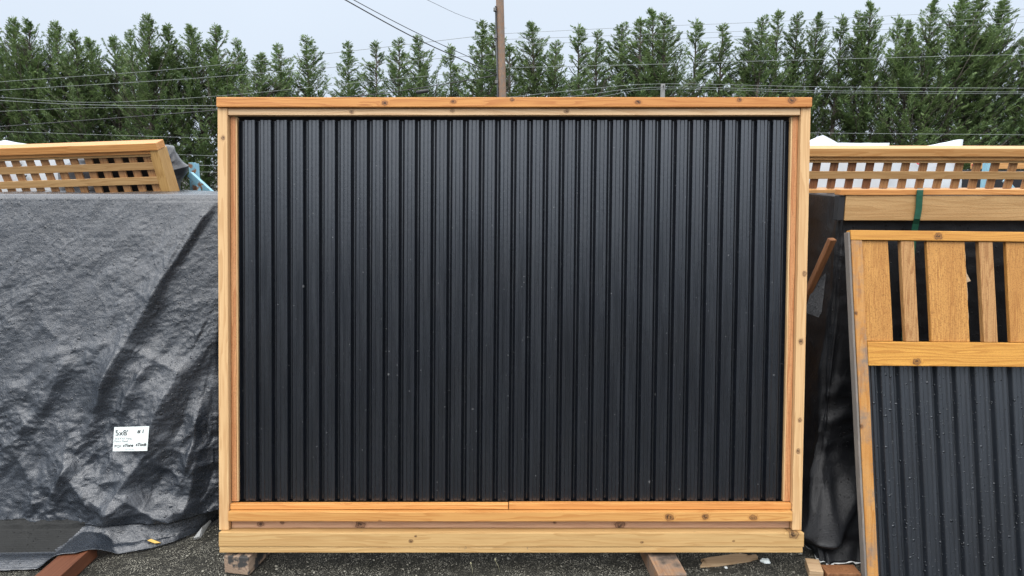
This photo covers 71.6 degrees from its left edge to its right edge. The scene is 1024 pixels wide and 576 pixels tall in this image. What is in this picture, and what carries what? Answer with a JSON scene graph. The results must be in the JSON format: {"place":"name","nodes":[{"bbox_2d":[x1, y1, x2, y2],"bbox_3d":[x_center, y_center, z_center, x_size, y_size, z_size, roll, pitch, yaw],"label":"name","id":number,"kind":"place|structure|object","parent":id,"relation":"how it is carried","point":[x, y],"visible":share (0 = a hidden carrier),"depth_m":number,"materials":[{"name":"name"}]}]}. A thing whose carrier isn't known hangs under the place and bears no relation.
{"place":"outdoors","nodes":[
{"label":"outdoors","id":0,"kind":"place"},
{"bbox_2d":[0,107,199,111],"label":"power line","id":1,"kind":"object","parent":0,"point":[111,107],"visible":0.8,"depth_m":23.34,"materials":[{"name":"metal"}]},
{"bbox_2d":[0,100,215,105],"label":"power line","id":2,"kind":"object","parent":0,"point":[126,105],"visible":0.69,"depth_m":23.32,"materials":[{"name":"metal"}]},
{"bbox_2d":[3,131,217,138],"bbox_3d":[-13.658,-5.278,24.464,10.546,0.378,0.012,0,10,0],"label":"power line","id":3,"kind":"object","parent":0,"point":[118,135],"visible":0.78,"depth_m":24.46,"materials":[{"name":"metal"}]},
{"bbox_2d":[0,172,859,575],"bbox_3d":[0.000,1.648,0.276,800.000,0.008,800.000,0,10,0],"label":"ground","id":4,"kind":"structure","parent":0,"point":[162,562],"depth_m":3.04,"materials":[{"name":"grey gravel"}]},
{"bbox_2d":[0,41,23,141],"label":"conifer","id":5,"kind":"object","parent":4,"relation":"on","point":[4,105],"visible":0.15,"depth_m":29.62,"materials":[{"name":"green plant"}]},
{"bbox_2d":[0,43,32,142],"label":"conifer","id":6,"kind":"object","parent":4,"relation":"on","point":[2,133],"visible":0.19,"depth_m":29.47,"materials":[{"name":"green plant"}]},
{"bbox_2d":[0,142,69,191],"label":"lumber pack","id":7,"kind":"object","parent":4,"relation":"on","point":[28,176],"visible":0.04,"depth_m":4.49,"materials":[{"name":"white"}]},
{"bbox_2d":[0,16,78,143],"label":"conifer","id":8,"kind":"object","parent":4,"relation":"on","point":[13,29],"visible":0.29,"depth_m":29.22,"materials":[{"name":"green plant"}]},
{"bbox_2d":[0,16,88,143],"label":"conifer","id":9,"kind":"object","parent":4,"relation":"on","point":[25,59],"visible":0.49,"depth_m":28.66,"materials":[{"name":"green plant"}]},
{"bbox_2d":[20,20,99,143],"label":"conifer","id":10,"kind":"object","parent":4,"relation":"on","point":[56,36],"visible":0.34,"depth_m":28.97,"materials":[{"name":"green plant"}]},
{"bbox_2d":[35,550,96,575],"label":"timber beam","id":11,"kind":"structure","parent":4,"relation":"on","point":[73,564],"depth_m":2.94,"materials":[{"name":"brown wood"}]},
{"bbox_2d":[23,29,114,142],"bbox_3d":[-17.432,-6.750,28.753,3.735,7.172,3.419,-3,10,-18],"label":"conifer","id":12,"kind":"object","parent":4,"relation":"on","point":[71,71],"visible":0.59,"depth_m":28.20,"materials":[{"name":"green plant"}]},
{"bbox_2d":[0,139,179,192],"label":"lattice fence panel","id":13,"kind":"object","parent":4,"relation":"on","point":[127,166],"visible":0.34,"depth_m":3.83,"materials":[{"name":"brown wood"}]},
{"bbox_2d":[50,35,133,142],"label":"conifer","id":14,"kind":"object","parent":4,"relation":"on","point":[88,43],"visible":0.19,"depth_m":29.46,"materials":[{"name":"green plant"}]},
{"bbox_2d":[70,35,145,141],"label":"conifer","id":15,"kind":"object","parent":4,"relation":"on","point":[112,40],"visible":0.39,"depth_m":29.03,"materials":[{"name":"green plant"}]},
{"bbox_2d":[0,190,237,570],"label":"tarpaulin","id":16,"kind":"object","parent":4,"relation":"on","point":[108,312],"visible":0.88,"depth_m":3.23,"materials":[{"name":"black plastic"}]},
{"bbox_2d":[58,144,187,191],"bbox_3d":[-2.545,-0.672,4.580,0.688,0.476,1.422,-6,11,-33],"label":"tarp bundle","id":17,"kind":"object","parent":16,"relation":"on","point":[179,166],"visible":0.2,"depth_m":4.14,"materials":[{"name":"grey plastic"}]},
{"bbox_2d":[113,426,148,450],"bbox_3d":[-1.693,0.670,3.156,0.168,0.114,0.010,0,10,0],"label":"price card","id":18,"kind":"object","parent":16,"relation":"attached to","point":[130,438],"visible":1,"depth_m":3.15,"materials":[{"name":"white paper"}]},
{"bbox_2d":[147,539,160,543],"bbox_3d":[-1.592,1.129,3.163,0.053,0.024,0.020,0,10,0],"label":"wood sliver","id":19,"kind":"object","parent":16,"relation":"on","point":[153,541],"visible":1,"depth_m":3.16,"materials":[{"name":"yellow wood"}]},
{"bbox_2d":[104,29,165,138],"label":"conifer","id":20,"kind":"object","parent":4,"relation":"on","point":[129,38],"visible":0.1,"depth_m":30.36,"materials":[{"name":"green plant"}]},
{"bbox_2d":[109,12,212,187],"bbox_3d":[-14.104,-7.019,28.551,4.035,7.769,4.225,0,10,0],"label":"conifer","id":21,"kind":"object","parent":4,"relation":"on","point":[147,41],"visible":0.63,"depth_m":27.88,"materials":[{"name":"green plant"}]},
{"bbox_2d":[117,22,217,190],"bbox_3d":[-13.957,-6.973,29.110,4.054,7.493,3.620,-7,12,-35],"label":"conifer","id":22,"kind":"object","parent":4,"relation":"on","point":[167,32],"visible":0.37,"depth_m":28.36,"materials":[{"name":"green plant"}]},
{"bbox_2d":[140,23,237,190],"bbox_3d":[-12.988,-6.949,28.957,4.213,7.497,3.791,6,11,30],"label":"conifer","id":23,"kind":"object","parent":4,"relation":"on","point":[190,32],"visible":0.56,"depth_m":28.56,"materials":[{"name":"green plant"}]},
{"bbox_2d":[187,163,212,190],"bbox_3d":[-1.856,0.064,4.553,0.329,1.710,0.160,0,10,0],"label":"steel rack","id":24,"kind":"object","parent":4,"relation":"on","point":[197,182],"visible":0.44,"depth_m":4.43,"materials":[{"name":"blue metal"}]},
{"bbox_2d":[183,22,254,190],"bbox_3d":[-11.873,-7.101,29.594,3.970,7.586,4.361,8,12,39],"label":"conifer","id":25,"kind":"object","parent":4,"relation":"on","point":[222,71],"visible":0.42,"depth_m":28.95,"materials":[{"name":"green plant"}]},
{"bbox_2d":[214,37,263,179],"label":"conifer","id":26,"kind":"object","parent":4,"relation":"on","point":[238,49],"visible":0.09,"depth_m":29.78,"materials":[{"name":"green plant"}]},
{"bbox_2d":[224,553,269,574],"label":"timber block","id":27,"kind":"object","parent":4,"relation":"on","point":[243,563],"depth_m":2.96,"materials":[{"name":"beige wood"}]},
{"bbox_2d":[216,97,811,552],"bbox_3d":[0.002,0.159,2.984,2.455,1.884,0.122,0,2,0],"label":"corrugated fence panel","id":28,"kind":"object","parent":27,"relation":"on","point":[510,323],"visible":1,"depth_m":2.99,"materials":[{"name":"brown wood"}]},
{"bbox_2d":[216,52,296,154],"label":"conifer","id":29,"kind":"object","parent":4,"relation":"on","point":[256,81],"visible":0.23,"depth_m":28.35,"materials":[{"name":"green plant"}]},
{"bbox_2d":[255,43,308,96],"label":"conifer","id":30,"kind":"object","parent":4,"relation":"on","point":[278,67],"visible":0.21,"depth_m":29.52,"materials":[{"name":"green plant"}]},
{"bbox_2d":[286,34,347,96],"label":"conifer","id":31,"kind":"object","parent":4,"relation":"on","point":[310,74],"visible":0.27,"depth_m":30.16,"materials":[{"name":"green plant"}]},
{"bbox_2d":[319,41,373,96],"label":"conifer","id":32,"kind":"object","parent":4,"relation":"on","point":[347,60],"visible":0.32,"depth_m":29.42,"materials":[{"name":"green plant"}]},
{"bbox_2d":[340,39,394,96],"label":"conifer","id":33,"kind":"object","parent":4,"relation":"on","point":[373,65],"visible":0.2,"depth_m":29.96,"materials":[{"name":"green plant"}]},
{"bbox_2d":[353,36,428,96],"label":"conifer","id":34,"kind":"object","parent":4,"relation":"on","point":[394,70],"visible":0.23,"depth_m":29.17,"materials":[{"name":"green plant"}]},
{"bbox_2d":[387,34,449,96],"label":"conifer","id":35,"kind":"object","parent":4,"relation":"on","point":[422,69],"visible":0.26,"depth_m":30.55,"materials":[{"name":"green plant"}]},
{"bbox_2d":[433,43,485,96],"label":"conifer","id":36,"kind":"object","parent":4,"relation":"on","point":[454,68],"visible":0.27,"depth_m":30.30,"materials":[{"name":"green plant"}]},
{"bbox_2d":[130,530,820,575],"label":"grit","id":37,"kind":"object","parent":4,"relation":"on","point":[801,553],"visible":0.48,"depth_m":3.04,"materials":[{"name":"grey gravel"}]},
{"bbox_2d":[450,19,514,96],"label":"conifer","id":38,"kind":"object","parent":4,"relation":"on","point":[478,83],"visible":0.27,"depth_m":28.76,"materials":[{"name":"green plant"}]},
{"bbox_2d":[445,23,532,96],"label":"conifer","id":39,"kind":"object","parent":4,"relation":"on","point":[493,44],"visible":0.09,"depth_m":30.43,"materials":[{"name":"green plant"}]},
{"bbox_2d":[493,0,505,96],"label":"utility pole","id":40,"kind":"object","parent":4,"relation":"on","point":[499,37],"visible":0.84,"depth_m":21.97,"materials":[{"name":"brown wood"}]},
{"bbox_2d":[0,75,494,126],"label":"overhead cable","id":41,"kind":"object","parent":40,"relation":"attached to","point":[422,91],"visible":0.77,"depth_m":22.96,"materials":[{"name":"black metal"}]},
{"bbox_2d":[3,34,493,81],"bbox_3d":[-9.234,-7.230,22.637,17.557,1.466,0.104,1,10,3],"label":"power line","id":42,"kind":"object","parent":40,"relation":"attached to","point":[251,61],"visible":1,"depth_m":22.55,"materials":[{"name":"metal"}]},
{"bbox_2d":[1,69,495,102],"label":"power line","id":43,"kind":"object","parent":40,"relation":"attached to","point":[256,92],"visible":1,"depth_m":22.82,"materials":[{"name":"metal"}]},
{"bbox_2d":[9,54,489,89],"bbox_3d":[-9.249,-6.837,22.687,17.580,1.080,0.090,1,10,3],"label":"power line","id":44,"kind":"object","parent":40,"relation":"attached to","point":[245,74],"visible":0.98,"depth_m":22.61,"materials":[{"name":"metal"}]},
{"bbox_2d":[345,0,496,74],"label":"overhead cable","id":45,"kind":"object","parent":40,"relation":"attached to","point":[416,38],"visible":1,"depth_m":18.75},
{"bbox_2d":[354,0,495,68],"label":"overhead cable","id":46,"kind":"object","parent":40,"relation":"attached to","point":[420,34],"visible":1,"depth_m":18.75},
{"bbox_2d":[505,17,1012,39],"bbox_3d":[8.427,-8.256,22.557,17.769,0.932,0.231,-1,10,-3],"label":"power line","id":47,"kind":"object","parent":40,"relation":"attached to","point":[761,30],"visible":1,"depth_m":22.64,"materials":[{"name":"metal"}]},
{"bbox_2d":[505,9,1016,33],"bbox_3d":[8.413,-8.457,22.523,17.739,0.996,0.231,-1,10,-3],"label":"power line","id":48,"kind":"object","parent":40,"relation":"attached to","point":[770,21],"visible":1,"depth_m":22.60,"materials":[{"name":"metal"}]},
{"bbox_2d":[505,22,1023,44],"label":"power line","id":49,"kind":"object","parent":40,"relation":"attached to","point":[764,35],"visible":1,"depth_m":22.67,"materials":[{"name":"metal"}]},
{"bbox_2d":[506,54,1023,67],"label":"power line","id":50,"kind":"object","parent":40,"relation":"attached to","point":[770,60],"visible":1,"depth_m":22.81,"materials":[{"name":"metal"}]},
{"bbox_2d":[473,43,534,96],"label":"conifer","id":51,"kind":"object","parent":4,"relation":"on","point":[512,63],"visible":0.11,"depth_m":29.22,"materials":[{"name":"green plant"}]},
{"bbox_2d":[492,20,565,96],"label":"conifer","id":52,"kind":"object","parent":4,"relation":"on","point":[531,74],"visible":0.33,"depth_m":30.16,"materials":[{"name":"green plant"}]},
{"bbox_2d":[519,39,582,96],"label":"conifer","id":53,"kind":"object","parent":4,"relation":"on","point":[548,73],"visible":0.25,"depth_m":29.74,"materials":[{"name":"green plant"}]},
{"bbox_2d":[547,23,621,96],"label":"conifer","id":54,"kind":"object","parent":4,"relation":"on","point":[580,32],"visible":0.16,"depth_m":30.50,"materials":[{"name":"green plant"}]},
{"bbox_2d":[566,28,629,96],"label":"conifer","id":55,"kind":"object","parent":4,"relation":"on","point":[599,50],"visible":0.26,"depth_m":28.96,"materials":[{"name":"green plant"}]},
{"bbox_2d":[579,21,666,96],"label":"conifer","id":56,"kind":"object","parent":4,"relation":"on","point":[619,30],"visible":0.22,"depth_m":30.17,"materials":[{"name":"green plant"}]},
{"bbox_2d":[594,16,667,96],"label":"conifer","id":57,"kind":"object","parent":4,"relation":"on","point":[634,44],"visible":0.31,"depth_m":29.42,"materials":[{"name":"green plant"}]},
{"bbox_2d":[605,7,691,96],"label":"conifer","id":58,"kind":"object","parent":4,"relation":"on","point":[652,22],"visible":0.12,"depth_m":29.76,"materials":[{"name":"green plant"}]},
{"bbox_2d":[660,84,664,96],"bbox_3d":[5.555,-5.157,26.510,0.196,4.762,0.201,9,13,44],"label":"utility pole","id":59,"kind":"object","parent":4,"relation":"on","point":[662,92],"visible":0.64,"depth_m":26.09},
{"bbox_2d":[515,84,918,96],"bbox_3d":[9.427,-7.022,25.717,20.638,0.855,2.083,-1,10,-8],"label":"power line","id":60,"kind":"object","parent":59,"relation":"attached to","point":[751,85],"visible":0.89,"depth_m":26.14,"materials":[{"name":"metal"}]},
{"bbox_2d":[568,87,941,96],"bbox_3d":[9.643,-6.914,25.732,20.241,0.840,2.078,-1,10,-8],"label":"power line","id":61,"kind":"object","parent":59,"relation":"attached to","point":[781,89],"visible":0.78,"depth_m":26.16,"materials":[{"name":"metal"}]},
{"bbox_2d":[600,89,1014,96],"bbox_3d":[9.752,-6.835,25.732,20.039,0.843,2.049,-1,10,-8],"label":"power line","id":62,"kind":"object","parent":59,"relation":"attached to","point":[824,92],"visible":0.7,"depth_m":26.18,"materials":[{"name":"metal"}]},
{"bbox_2d":[640,553,686,575],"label":"timber skid","id":63,"kind":"object","parent":4,"relation":"on","point":[662,564],"visible":0.27,"depth_m":2.91,"materials":[{"name":"beige wood"}]},
{"bbox_2d":[615,12,717,96],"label":"conifer","id":64,"kind":"object","parent":4,"relation":"on","point":[665,72],"visible":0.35,"depth_m":28.70,"materials":[{"name":"green plant"}]},
{"bbox_2d":[668,18,739,96],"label":"conifer","id":65,"kind":"object","parent":4,"relation":"on","point":[700,46],"visible":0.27,"depth_m":30.15,"materials":[{"name":"green plant"}]},
{"bbox_2d":[685,22,752,96],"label":"conifer","id":66,"kind":"object","parent":4,"relation":"on","point":[721,50],"visible":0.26,"depth_m":30.03,"materials":[{"name":"green plant"}]},
{"bbox_2d":[700,553,757,567],"bbox_3d":[0.929,1.172,3.063,0.279,0.011,0.060,-2,10,-14],"label":"broken board","id":67,"kind":"object","parent":4,"relation":"on","point":[723,560],"visible":1,"depth_m":3.06,"materials":[{"name":"brown wood"}]},
{"bbox_2d":[713,26,779,96],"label":"conifer","id":68,"kind":"object","parent":4,"relation":"on","point":[747,31],"visible":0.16,"depth_m":29.86,"materials":[{"name":"green plant"}]},
{"bbox_2d":[719,14,804,96],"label":"conifer","id":69,"kind":"object","parent":4,"relation":"on","point":[761,52],"visible":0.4,"depth_m":29.09,"materials":[{"name":"green plant"}]},
{"bbox_2d":[734,9,814,109],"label":"conifer","id":70,"kind":"object","parent":4,"relation":"on","point":[778,14],"visible":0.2,"depth_m":29.81,"materials":[{"name":"green plant"}]},
{"bbox_2d":[754,10,836,130],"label":"conifer","id":71,"kind":"object","parent":4,"relation":"on","point":[797,49],"visible":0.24,"depth_m":29.86,"materials":[{"name":"green plant"}]},
{"bbox_2d":[805,558,823,575],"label":"timber block","id":72,"kind":"object","parent":4,"relation":"on","point":[813,567],"depth_m":2.95,"materials":[{"name":"brown wood"}]},
{"bbox_2d":[787,11,850,143],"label":"conifer","id":73,"kind":"object","parent":4,"relation":"on","point":[814,119],"visible":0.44,"depth_m":29.73,"materials":[{"name":"green plant"}]},
{"bbox_2d":[806,238,836,305],"bbox_3d":[1.249,0.417,3.430,0.035,1.500,0.024,-4,35,-22],"label":"timber brace","id":74,"kind":"object","parent":4,"relation":"on","point":[821,263],"visible":0.31,"depth_m":3.10,"materials":[{"name":"brown wood"}]},
{"bbox_2d":[821,565,860,575],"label":"timber beam","id":75,"kind":"structure","parent":4,"relation":"on","point":[840,570],"depth_m":2.94,"materials":[{"name":"brown wood"}]},
{"bbox_2d":[807,12,884,143],"bbox_3d":[13.537,-7.316,29.616,3.444,8.002,3.129,-8,12,-39],"label":"conifer","id":76,"kind":"object","parent":4,"relation":"on","point":[831,88],"visible":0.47,"depth_m":29.20,"materials":[{"name":"green plant"}]},
{"bbox_2d":[809,136,889,186],"bbox_3d":[1.916,-0.222,5.393,1.157,1.776,1.231,0,10,0],"label":"lumber pack","id":77,"kind":"object","parent":4,"relation":"on","point":[823,141],"visible":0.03,"depth_m":4.69,"materials":[{"name":"white plastic"}]},
{"bbox_2d":[810,0,905,143],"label":"conifer","id":78,"kind":"object","parent":4,"relation":"on","point":[874,31],"visible":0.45,"depth_m":28.83,"materials":[{"name":"green plant"}]},
{"bbox_2d":[817,9,898,143],"bbox_3d":[14.294,-7.345,29.417,3.316,8.127,3.408,0,10,0],"label":"conifer","id":79,"kind":"object","parent":4,"relation":"on","point":[856,71],"visible":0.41,"depth_m":29.00,"materials":[{"name":"green plant"}]},
{"bbox_2d":[863,13,933,144],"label":"conifer","id":80,"kind":"object","parent":4,"relation":"on","point":[898,26],"visible":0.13,"depth_m":29.70,"materials":[{"name":"green plant"}]},
{"bbox_2d":[851,19,961,145],"bbox_3d":[15.651,-6.923,28.559,4.082,7.576,3.716,5,11,27],"label":"conifer","id":81,"kind":"object","parent":4,"relation":"on","point":[903,73],"visible":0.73,"depth_m":28.22,"materials":[{"name":"green plant"}]},
{"bbox_2d":[801,193,1023,564],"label":"tarpaulin","id":82,"kind":"object","parent":4,"relation":"on","point":[830,529],"visible":0.3,"depth_m":3.15,"materials":[{"name":"black plastic"}]},
{"bbox_2d":[833,189,1023,220],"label":"ledger board","id":83,"kind":"object","parent":82,"relation":"attached to","point":[946,204],"visible":1,"depth_m":3.01,"materials":[{"name":"beige wood"}]},
{"bbox_2d":[901,188,923,341],"bbox_3d":[1.731,0.060,3.091,0.055,0.975,0.046,0,10,0],"label":"packing strap","id":84,"kind":"object","parent":83,"relation":"hanging from","point":[918,209],"visible":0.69,"depth_m":3.01,"materials":[{"name":"green plastic"}]},
{"bbox_2d":[809,146,1023,192],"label":"lattice fence panel","id":85,"kind":"object","parent":4,"relation":"on","point":[923,156],"visible":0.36,"depth_m":3.55,"materials":[{"name":"brown wood"}]},
{"bbox_2d":[888,139,972,187],"bbox_3d":[2.857,-0.258,5.659,0.706,1.767,1.292,0,10,0],"label":"lumber pack","id":86,"kind":"object","parent":4,"relation":"on","point":[928,183],"visible":0.03,"depth_m":4.95,"materials":[{"name":"white"}]},
{"bbox_2d":[885,0,981,169],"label":"conifer","id":87,"kind":"object","parent":4,"relation":"on","point":[932,48],"visible":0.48,"depth_m":28.49,"materials":[{"name":"green plant"}]},
{"bbox_2d":[844,230,1023,575],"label":"slatted fence panel","id":88,"kind":"object","parent":4,"relation":"on","point":[938,423],"visible":1,"depth_m":2.93,"materials":[{"name":"brown wood"}]},
{"bbox_2d":[898,0,1023,169],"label":"conifer","id":89,"kind":"object","parent":4,"relation":"on","point":[962,5],"visible":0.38,"depth_m":28.53,"materials":[{"name":"green plant"}]},
{"bbox_2d":[923,0,1023,169],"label":"conifer","id":90,"kind":"object","parent":4,"relation":"on","point":[985,59],"visible":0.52,"depth_m":28.52,"materials":[{"name":"green plant"}]},
{"bbox_2d":[931,0,1023,169],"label":"conifer","id":91,"kind":"object","parent":4,"relation":"on","point":[1002,8],"visible":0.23,"depth_m":29.23,"materials":[{"name":"green plant"}]},
{"bbox_2d":[961,170,1023,187],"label":"dark stack","id":92,"kind":"object","parent":4,"relation":"on","point":[1015,184],"visible":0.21,"depth_m":5.54,"materials":[{"name":"black"}]},
{"bbox_2d":[970,163,1023,168],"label":"stacked rail","id":93,"kind":"object","parent":92,"relation":"on","point":[1005,165],"visible":0.38,"depth_m":5.52,"materials":[{"name":"beige wood"}]},
{"bbox_2d":[985,39,1023,169],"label":"conifer","id":94,"kind":"object","parent":4,"relation":"on","point":[1020,89],"visible":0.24,"depth_m":29.08,"materials":[{"name":"green plant"}]},
{"bbox_2d":[988,46,1023,169],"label":"conifer","id":95,"kind":"object","parent":4,"relation":"on","point":[1013,125],"visible":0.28,"depth_m":28.94,"materials":[{"name":"green plant"}]},
{"bbox_2d":[0,0,1023,171],"label":"sky","id":96,"kind":"structure","parent":0,"point":[259,24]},
{"bbox_2d":[760,558,770,563],"bbox_3d":[1.086,1.172,3.050,0.044,0.021,0.041,0,10,0],"label":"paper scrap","id":97,"kind":"object","parent":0,"point":[765,561],"visible":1,"depth_m":3.04,"materials":[{"name":"white paper"}]},
{"bbox_2d":[850,133,1008,134],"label":"power line","id":98,"kind":"object","parent":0,"point":[963,134],"visible":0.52,"depth_m":24.46,"materials":[{"name":"metal"}]},
{"bbox_2d":[980,163,1014,187],"bbox_3d":[3.210,-0.001,4.761,0.262,1.771,0.129,9,13,44],"label":"steel rack","id":99,"kind":"object","parent":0,"point":[985,166],"visible":0.04,"depth_m":4.72,"materials":[{"name":"blue metal"}]}
]}

